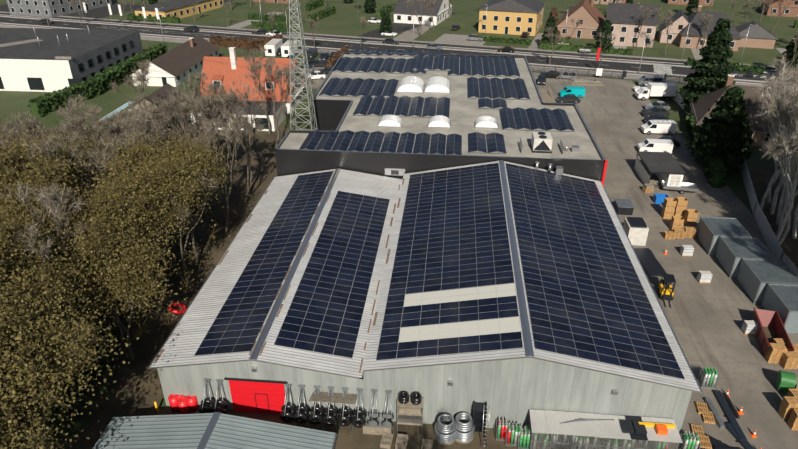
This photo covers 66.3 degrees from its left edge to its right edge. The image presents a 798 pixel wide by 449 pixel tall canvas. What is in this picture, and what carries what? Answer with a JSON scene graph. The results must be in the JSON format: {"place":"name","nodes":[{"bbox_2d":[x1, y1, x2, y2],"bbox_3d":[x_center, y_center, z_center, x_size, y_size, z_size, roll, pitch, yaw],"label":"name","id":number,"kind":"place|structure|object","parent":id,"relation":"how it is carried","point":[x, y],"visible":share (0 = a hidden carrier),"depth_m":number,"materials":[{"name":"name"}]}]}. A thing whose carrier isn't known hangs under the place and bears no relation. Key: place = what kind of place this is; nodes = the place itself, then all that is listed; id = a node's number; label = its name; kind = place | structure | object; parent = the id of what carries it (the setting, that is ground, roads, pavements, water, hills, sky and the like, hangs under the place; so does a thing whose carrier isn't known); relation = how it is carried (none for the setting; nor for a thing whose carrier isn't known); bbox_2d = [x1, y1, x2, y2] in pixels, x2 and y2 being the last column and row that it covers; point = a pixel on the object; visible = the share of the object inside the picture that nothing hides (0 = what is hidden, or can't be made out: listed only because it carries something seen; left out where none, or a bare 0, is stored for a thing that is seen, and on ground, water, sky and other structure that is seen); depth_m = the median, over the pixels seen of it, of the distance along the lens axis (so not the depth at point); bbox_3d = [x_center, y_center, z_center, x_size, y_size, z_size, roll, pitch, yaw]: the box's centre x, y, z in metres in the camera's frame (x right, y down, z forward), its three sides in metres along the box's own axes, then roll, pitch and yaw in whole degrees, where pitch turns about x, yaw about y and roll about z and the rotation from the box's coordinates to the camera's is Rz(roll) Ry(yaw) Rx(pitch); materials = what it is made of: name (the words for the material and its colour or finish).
{"place":"outdoors","nodes":[
{"label":"outdoors","id":0,"kind":"place"},
{"bbox_2d":[0,123,303,448],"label":"thicket soil","id":1,"kind":"structure","parent":0,"point":[142,387],"depth_m":63.30,"materials":[{"name":"brown soil"}]},
{"bbox_2d":[0,109,259,448],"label":"spring thicket foliage","id":2,"kind":"object","parent":1,"relation":"on","point":[77,300],"visible":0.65,"depth_m":51.36,"materials":[{"name":"green plant"}]},
{"bbox_2d":[0,45,318,448],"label":"thicket","id":3,"kind":"object","parent":1,"relation":"on","point":[133,120],"depth_m":72.34,"materials":[{"name":"plant"}]},
{"bbox_2d":[129,83,186,120],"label":"pool house","id":4,"kind":"structure","parent":0,"point":[150,97],"depth_m":114.21,"materials":[{"name":"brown wood"}]},
{"bbox_2d":[129,35,219,86],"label":"white house","id":5,"kind":"structure","parent":0,"point":[174,66],"depth_m":137.61,"materials":[{"name":"white paint"}]},
{"bbox_2d":[200,47,303,113],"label":"red roof house","id":6,"kind":"structure","parent":0,"point":[226,71],"depth_m":116.51,"materials":[{"name":"tile"}]},
{"bbox_2d":[0,0,790,91],"bbox_3d":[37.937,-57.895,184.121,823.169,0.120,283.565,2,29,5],"label":"road","id":7,"kind":"structure","parent":0,"point":[370,40],"depth_m":169.64,"materials":[{"name":"grey asphalt"}]},
{"bbox_2d":[39,18,53,23],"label":"dark car","id":8,"kind":"object","parent":7,"relation":"on","point":[44,20],"visible":0.98,"depth_m":195.64,"materials":[{"name":"grey metal"}]},
{"bbox_2d":[184,25,198,31],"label":"road car","id":9,"kind":"object","parent":7,"relation":"on","point":[193,28],"visible":1,"depth_m":184.80,"materials":[{"name":"grey metal"}]},
{"bbox_2d":[252,29,267,34],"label":"grey car","id":10,"kind":"object","parent":7,"relation":"on","point":[262,31],"visible":0.88,"depth_m":180.48,"materials":[{"name":"grey metal"}]},
{"bbox_2d":[266,30,281,35],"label":"white car","id":11,"kind":"object","parent":7,"relation":"on","point":[274,32],"visible":0.6,"depth_m":178.90,"materials":[{"name":"white metal"}]},
{"bbox_2d":[381,31,396,36],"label":"white car","id":12,"kind":"object","parent":7,"relation":"on","point":[390,33],"visible":0.92,"depth_m":178.92,"materials":[{"name":"white metal"}]},
{"bbox_2d":[382,38,398,44],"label":"dark car","id":13,"kind":"object","parent":7,"relation":"on","point":[389,41],"visible":0.94,"depth_m":169.11,"materials":[{"name":"grey metal"}]},
{"bbox_2d":[42,0,752,71],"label":"street lights","id":14,"kind":"object","parent":7,"relation":"on","point":[143,10],"visible":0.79,"depth_m":178.02,"materials":[{"name":"grey metal"}]},
{"bbox_2d":[425,43,442,50],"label":"road car","id":15,"kind":"object","parent":7,"relation":"on","point":[432,46],"visible":1,"depth_m":163.31,"materials":[{"name":"silver metal"}]},
{"bbox_2d":[498,46,514,52],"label":"road car","id":16,"kind":"object","parent":7,"relation":"on","point":[510,49],"visible":1,"depth_m":160.88,"materials":[{"name":"black metal"}]},
{"bbox_2d":[579,49,591,53],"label":"trailer","id":17,"kind":"object","parent":7,"relation":"on","point":[584,50],"visible":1,"depth_m":159.73,"materials":[{"name":"silver metal"}]},
{"bbox_2d":[0,0,797,429],"bbox_3d":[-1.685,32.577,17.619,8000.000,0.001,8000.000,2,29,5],"label":"ground","id":18,"kind":"structure","parent":0,"point":[344,18],"depth_m":182.96,"materials":[{"name":"green plant"}]},
{"bbox_2d":[6,0,111,17],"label":"apartment building","id":19,"kind":"structure","parent":18,"relation":"on","point":[54,8],"depth_m":208.50,"materials":[{"name":"white paint"}]},
{"bbox_2d":[0,26,142,91],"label":"grey hall","id":20,"kind":"structure","parent":18,"relation":"on","point":[33,59],"depth_m":134.27,"materials":[{"name":"white paint"}]},
{"bbox_2d":[99,102,131,120],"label":"pool","id":21,"kind":"structure","parent":18,"relation":"on","point":[125,105],"depth_m":118.45,"materials":[{"name":"blue"}]},
{"bbox_2d":[133,0,223,18],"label":"yellow building","id":22,"kind":"structure","parent":18,"relation":"on","point":[180,9],"depth_m":205.95,"materials":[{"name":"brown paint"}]},
{"bbox_2d":[93,412,336,448],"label":"shed","id":23,"kind":"structure","parent":18,"relation":"on","point":[217,430],"depth_m":43.43,"materials":[{"name":"silver metal"}]},
{"bbox_2d":[191,100,285,130],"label":"annex","id":24,"kind":"object","parent":18,"relation":"on","point":[261,114],"visible":0.21,"depth_m":108.50,"materials":[{"name":"white paint"}]},
{"bbox_2d":[253,0,299,3],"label":"house","id":25,"kind":"structure","parent":18,"relation":"on","point":[278,1],"depth_m":233.34,"materials":[{"name":"beige paint"}]},
{"bbox_2d":[276,47,281,54],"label":"dark car","id":26,"kind":"object","parent":18,"relation":"on","point":[278,52],"visible":0.4,"depth_m":158.15,"materials":[{"name":"black metal"}]},
{"bbox_2d":[264,39,297,56],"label":"portacabins","id":27,"kind":"structure","parent":18,"relation":"on","point":[273,46],"depth_m":156.65,"materials":[{"name":"white metal"}]},
{"bbox_2d":[289,0,317,129],"bbox_3d":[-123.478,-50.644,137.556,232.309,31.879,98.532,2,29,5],"label":"lattice tower","id":28,"kind":"structure","parent":18,"relation":"on","point":[291,22],"depth_m":87.70,"materials":[{"name":"grey metal"}]},
{"bbox_2d":[298,65,313,72],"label":"silver car","id":29,"kind":"object","parent":18,"relation":"on","point":[311,69],"visible":0.4,"depth_m":142.82,"materials":[{"name":"grey metal"}]},
{"bbox_2d":[305,48,317,58],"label":"dark van","id":30,"kind":"object","parent":18,"relation":"on","point":[312,53],"visible":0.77,"depth_m":154.40,"materials":[{"name":"grey metal"}]},
{"bbox_2d":[368,18,380,23],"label":"white car","id":31,"kind":"object","parent":18,"relation":"on","point":[374,20],"visible":0.85,"depth_m":196.86,"materials":[{"name":"white metal"}]},
{"bbox_2d":[209,7,560,66],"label":"shrubs","id":32,"kind":"object","parent":18,"relation":"on","point":[225,41],"visible":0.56,"depth_m":164.97,"materials":[{"name":"brown plant"}]},
{"bbox_2d":[0,0,797,445],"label":"hedges","id":33,"kind":"object","parent":18,"relation":"on","point":[122,72],"visible":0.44,"depth_m":126.96,"materials":[{"name":"green plant"}]},
{"bbox_2d":[393,0,451,24],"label":"white villa","id":34,"kind":"object","parent":18,"relation":"on","point":[440,11],"visible":0.94,"depth_m":196.27,"materials":[{"name":"white paint"}]},
{"bbox_2d":[275,52,607,185],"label":"flat building","id":35,"kind":"structure","parent":18,"relation":"on","point":[588,160],"depth_m":84.58,"materials":[{"name":"grey concrete"}]},
{"bbox_2d":[299,49,574,154],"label":"solar panels","id":36,"kind":"object","parent":35,"relation":"on","point":[417,66],"visible":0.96,"depth_m":95.79,"materials":[{"name":"blue glass"}]},
{"bbox_2d":[378,76,497,128],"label":"skylights","id":37,"kind":"object","parent":35,"relation":"on","point":[415,84],"visible":1,"depth_m":88.47,"materials":[{"name":"white plastic"}]},
{"bbox_2d":[451,25,460,30],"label":"car","id":38,"kind":"object","parent":18,"relation":"on","point":[455,27],"visible":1,"depth_m":186.35,"materials":[{"name":"grey metal"}]},
{"bbox_2d":[228,12,785,59],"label":"driveways","id":39,"kind":"structure","parent":18,"relation":"on","point":[443,38],"depth_m":176.63,"materials":[{"name":"grey concrete"}]},
{"bbox_2d":[467,34,482,41],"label":"silver suv","id":40,"kind":"object","parent":39,"relation":"on","point":[472,37],"visible":0.92,"depth_m":173.07,"materials":[{"name":"grey metal"}]},
{"bbox_2d":[521,31,529,37],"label":"dark car","id":41,"kind":"object","parent":18,"relation":"on","point":[525,34],"visible":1,"depth_m":176.97,"materials":[{"name":"black metal"}]},
{"bbox_2d":[303,58,797,448],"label":"yard","id":42,"kind":"structure","parent":18,"relation":"on","point":[706,321],"depth_m":66.22,"materials":[{"name":"concrete"}]},
{"bbox_2d":[303,59,318,66],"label":"dark car","id":43,"kind":"object","parent":42,"relation":"on","point":[313,61],"visible":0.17,"depth_m":147.88,"materials":[{"name":"black metal"}]},
{"bbox_2d":[308,71,324,79],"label":"white car","id":44,"kind":"object","parent":42,"relation":"on","point":[318,74],"visible":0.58,"depth_m":137.37,"materials":[{"name":"white metal"}]},
{"bbox_2d":[310,60,325,66],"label":"dark car","id":45,"kind":"object","parent":42,"relation":"on","point":[320,62],"visible":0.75,"depth_m":147.14,"materials":[{"name":"grey metal"}]},
{"bbox_2d":[318,52,328,60],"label":"dark car","id":46,"kind":"object","parent":42,"relation":"on","point":[324,56],"visible":0.85,"depth_m":153.35,"materials":[{"name":"grey metal"}]},
{"bbox_2d":[317,67,332,72],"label":"dark car","id":47,"kind":"object","parent":42,"relation":"on","point":[326,70],"visible":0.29,"depth_m":141.28,"materials":[{"name":"grey metal"}]},
{"bbox_2d":[537,75,545,84],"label":"dark car","id":48,"kind":"object","parent":42,"relation":"on","point":[541,79],"visible":1,"depth_m":134.21,"materials":[{"name":"grey metal"}]},
{"bbox_2d":[297,47,797,276],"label":"fences","id":49,"kind":"object","parent":42,"relation":"on","point":[772,242],"visible":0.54,"depth_m":83.01,"materials":[{"name":"black metal"}]},
{"bbox_2d":[540,70,560,78],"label":"black car","id":50,"kind":"object","parent":42,"relation":"on","point":[553,74],"visible":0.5,"depth_m":138.20,"materials":[{"name":"black metal"}]},
{"bbox_2d":[559,71,576,78],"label":"silver car","id":51,"kind":"object","parent":42,"relation":"on","point":[569,75],"visible":0.83,"depth_m":137.48,"materials":[{"name":"grey metal"}]},
{"bbox_2d":[556,94,580,103],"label":"dark car","id":52,"kind":"object","parent":42,"relation":"on","point":[571,98],"visible":0.98,"depth_m":121.96,"materials":[{"name":"grey metal"}]},
{"bbox_2d":[539,78,603,102],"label":"rock bed","id":53,"kind":"object","parent":42,"relation":"on","point":[547,96],"visible":0.96,"depth_m":133.75,"materials":[{"name":"grey stone"}]},
{"bbox_2d":[559,86,585,97],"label":"teal van","id":54,"kind":"object","parent":42,"relation":"on","point":[578,91],"visible":0.9,"depth_m":124.97,"materials":[{"name":"teal paint"}]},
{"bbox_2d":[495,367,718,448],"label":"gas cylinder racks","id":55,"kind":"object","parent":42,"relation":"on","point":[512,435],"visible":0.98,"depth_m":46.35,"materials":[{"name":"green metal"}]},
{"bbox_2d":[613,199,648,245],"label":"boxes","id":56,"kind":"object","parent":42,"relation":"on","point":[636,229],"visible":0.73,"depth_m":72.93,"materials":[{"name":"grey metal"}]},
{"bbox_2d":[637,139,673,153],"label":"white van","id":57,"kind":"object","parent":42,"relation":"on","point":[656,145],"visible":0.79,"depth_m":97.93,"materials":[{"name":"white metal"}]},
{"bbox_2d":[641,106,669,116],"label":"car","id":58,"kind":"object","parent":42,"relation":"on","point":[654,110],"visible":0.85,"depth_m":114.16,"materials":[{"name":"grey metal"}]},
{"bbox_2d":[635,83,677,100],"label":"box truck","id":59,"kind":"object","parent":42,"relation":"on","point":[665,90],"visible":1,"depth_m":123.05,"materials":[{"name":"white metal"}]},
{"bbox_2d":[643,101,669,109],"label":"silver car","id":60,"kind":"object","parent":42,"relation":"on","point":[658,103],"visible":0.83,"depth_m":117.91,"materials":[{"name":"grey metal"}]},
{"bbox_2d":[643,114,669,122],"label":"black car","id":61,"kind":"object","parent":42,"relation":"on","point":[657,116],"visible":0.44,"depth_m":111.03,"materials":[{"name":"black metal"}]},
{"bbox_2d":[641,119,676,134],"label":"van","id":62,"kind":"object","parent":42,"relation":"on","point":[649,127],"visible":1,"depth_m":105.95,"materials":[{"name":"white metal"}]},
{"bbox_2d":[634,151,685,189],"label":"carport","id":63,"kind":"object","parent":42,"relation":"on","point":[667,168],"visible":0.79,"depth_m":87.91,"materials":[{"name":"white paint"}]},
{"bbox_2d":[658,273,675,307],"bbox_3d":[27.684,6.701,62.905,1.240,2.238,3.250,6,29,12],"label":"forklift","id":64,"kind":"object","parent":42,"relation":"on","point":[665,289],"visible":1,"depth_m":62.83,"materials":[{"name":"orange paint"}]},
{"bbox_2d":[659,136,679,147],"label":"black car","id":65,"kind":"object","parent":42,"relation":"on","point":[675,142],"visible":0.33,"depth_m":100.62,"materials":[{"name":"black metal"}]},
{"bbox_2d":[654,180,698,193],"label":"yard trailer","id":66,"kind":"object","parent":42,"relation":"on","point":[685,186],"visible":0.85,"depth_m":85.79,"materials":[{"name":"silver metal"}]},
{"bbox_2d":[634,248,753,448],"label":"steel profiles","id":67,"kind":"object","parent":42,"relation":"on","point":[650,264],"visible":0.79,"depth_m":49.51,"materials":[{"name":"grey metal"}]},
{"bbox_2d":[663,249,761,448],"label":"traffic cones","id":68,"kind":"object","parent":42,"relation":"on","point":[753,435],"visible":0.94,"depth_m":49.33,"materials":[{"name":"orange plastic"},{"name":"white paint"}]},
{"bbox_2d":[642,180,797,448],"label":"pallet stacks","id":69,"kind":"object","parent":42,"relation":"on","point":[677,212],"visible":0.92,"depth_m":57.89,"materials":[{"name":"brown wood"}]},
{"bbox_2d":[695,216,797,333],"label":"shipping containers","id":70,"kind":"object","parent":42,"relation":"on","point":[760,273],"visible":0.98,"depth_m":64.97,"materials":[{"name":"grey metal"}]},
{"bbox_2d":[753,308,794,355],"bbox_3d":[34.695,10.268,57.031,2.060,1.600,5.900,7,29,13],"label":"red skip","id":71,"kind":"object","parent":42,"relation":"on","point":[770,326],"visible":0.65,"depth_m":57.80,"materials":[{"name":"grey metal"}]},
{"bbox_2d":[775,370,796,391],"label":"tank","id":72,"kind":"object","parent":42,"relation":"on","point":[785,381],"visible":0.85,"depth_m":51.11,"materials":[{"name":"green plastic"}]},
{"bbox_2d":[556,0,605,38],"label":"house","id":73,"kind":"structure","parent":18,"relation":"on","point":[589,15],"depth_m":176.14,"materials":[{"name":"paint"}]},
{"bbox_2d":[606,0,659,47],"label":"stone house","id":74,"kind":"structure","parent":18,"relation":"on","point":[623,17],"depth_m":166.65,"materials":[{"name":"stone"}]},
{"bbox_2d":[658,10,689,43],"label":"house","id":75,"kind":"structure","parent":18,"relation":"on","point":[680,19],"depth_m":169.92,"materials":[{"name":"beige paint"}]},
{"bbox_2d":[631,80,738,169],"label":"park grass","id":76,"kind":"structure","parent":18,"relation":"on","point":[678,114],"depth_m":116.09,"materials":[{"name":"green plant"}]},
{"bbox_2d":[633,84,646,90],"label":"white car","id":77,"kind":"object","parent":76,"relation":"on","point":[636,88],"visible":0.31,"depth_m":129.02,"materials":[{"name":"white metal"}]},
{"bbox_2d":[637,75,662,84],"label":"silver van","id":78,"kind":"object","parent":76,"relation":"on","point":[644,79],"visible":0.67,"depth_m":132.48,"materials":[{"name":"grey metal"}]},
{"bbox_2d":[678,6,741,50],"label":"hip house","id":79,"kind":"structure","parent":18,"relation":"on","point":[695,37],"depth_m":165.07,"materials":[{"name":"brick"}]},
{"bbox_2d":[688,74,783,146],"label":"brick house","id":80,"kind":"structure","parent":18,"relation":"on","point":[700,107],"depth_m":103.09,"materials":[{"name":"brown tile"}]},
{"bbox_2d":[735,21,777,48],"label":"hip roof garage","id":81,"kind":"structure","parent":18,"relation":"on","point":[759,36],"depth_m":165.24,"materials":[{"name":"brick"}]},
{"bbox_2d":[760,0,797,16],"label":"house","id":82,"kind":"structure","parent":18,"relation":"on","point":[791,10],"depth_m":207.17,"materials":[{"name":"brown brick"}]},
{"bbox_2d":[153,406,679,448],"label":"yard","id":83,"kind":"structure","parent":0,"point":[357,438],"depth_m":47.26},
{"bbox_2d":[154,302,198,413],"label":"red pipe rolls","id":84,"kind":"object","parent":83,"relation":"on","point":[182,404],"visible":0.67,"depth_m":49.29,"materials":[{"name":"red plastic"}]},
{"bbox_2d":[199,379,393,435],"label":"wire coil racks","id":85,"kind":"object","parent":83,"relation":"on","point":[210,405],"visible":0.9,"depth_m":47.43,"materials":[{"name":"black metal"}]},
{"bbox_2d":[362,391,489,448],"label":"pallets","id":86,"kind":"object","parent":83,"relation":"on","point":[409,410],"depth_m":46.62,"materials":[{"name":"beige wood"}]},
{"bbox_2d":[434,412,474,444],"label":"coils","id":87,"kind":"object","parent":83,"relation":"on","point":[450,430],"visible":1,"depth_m":46.50,"materials":[{"name":"silver metal"}]},
{"bbox_2d":[528,409,682,448],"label":"canopy roof","id":88,"kind":"structure","parent":83,"relation":"on","point":[662,433],"depth_m":45.17,"materials":[{"name":"grey metal"}]},
{"bbox_2d":[148,160,702,433],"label":"warehouse","id":89,"kind":"structure","parent":0,"point":[513,386],"depth_m":47.62,"materials":[{"name":"metal"}]},
{"bbox_2d":[224,378,286,413],"bbox_3d":[-11.209,13.710,48.645,5.028,3.552,0.170,2,29,5],"label":"red door","id":90,"kind":"structure","parent":89,"relation":"attached to","point":[258,396],"depth_m":48.56,"materials":[{"name":"red paint"}]},
{"bbox_2d":[153,179,403,372],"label":"roof rust streaks","id":91,"kind":"object","parent":89,"relation":"on","point":[277,315],"visible":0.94,"depth_m":56.71,"materials":[{"name":"metal"}]},
{"bbox_2d":[309,392,357,404],"bbox_3d":[-4.999,13.278,46.758,3.568,0.619,1.608,2,29,5],"label":"perforated panel","id":92,"kind":"object","parent":89,"relation":"attached to","point":[334,398],"visible":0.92,"depth_m":46.68,"materials":[{"name":"beige metal"}]},
{"bbox_2d":[194,163,684,379],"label":"roof panels","id":93,"kind":"object","parent":89,"relation":"on","point":[461,197],"visible":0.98,"depth_m":55.53,"materials":[{"name":"blue glass"}]},
{"bbox_2d":[478,0,545,35],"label":"yellow house","id":94,"kind":"structure","parent":0,"point":[515,17],"depth_m":180.40,"materials":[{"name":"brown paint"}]},
{"bbox_2d":[519,132,579,174],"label":"rooftop ventilation units","id":95,"kind":"object","parent":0,"point":[541,142],"visible":0.98,"depth_m":77.97},
{"bbox_2d":[593,0,622,4],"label":"house","id":96,"kind":"structure","parent":0,"point":[603,1],"depth_m":230.22,"materials":[{"name":"paint"}]},
{"bbox_2d":[666,0,713,5],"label":"house","id":97,"kind":"structure","parent":0,"point":[701,2],"depth_m":229.33,"materials":[{"name":"brown brick"}]},
{"bbox_2d":[744,69,753,77],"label":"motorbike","id":98,"kind":"object","parent":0,"point":[749,74],"visible":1,"depth_m":139.04,"materials":[{"name":"black metal"}]},
{"bbox_2d":[740,167,797,268],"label":"soil","id":99,"kind":"structure","parent":0,"point":[761,178],"depth_m":82.85,"materials":[{"name":"brown soil"}]},
{"bbox_2d":[750,50,797,245],"bbox_3d":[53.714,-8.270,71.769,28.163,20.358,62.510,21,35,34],"label":"bare tree","id":100,"kind":"object","parent":99,"relation":"on","point":[770,107],"depth_m":72.44,"materials":[{"name":"grey plant"}]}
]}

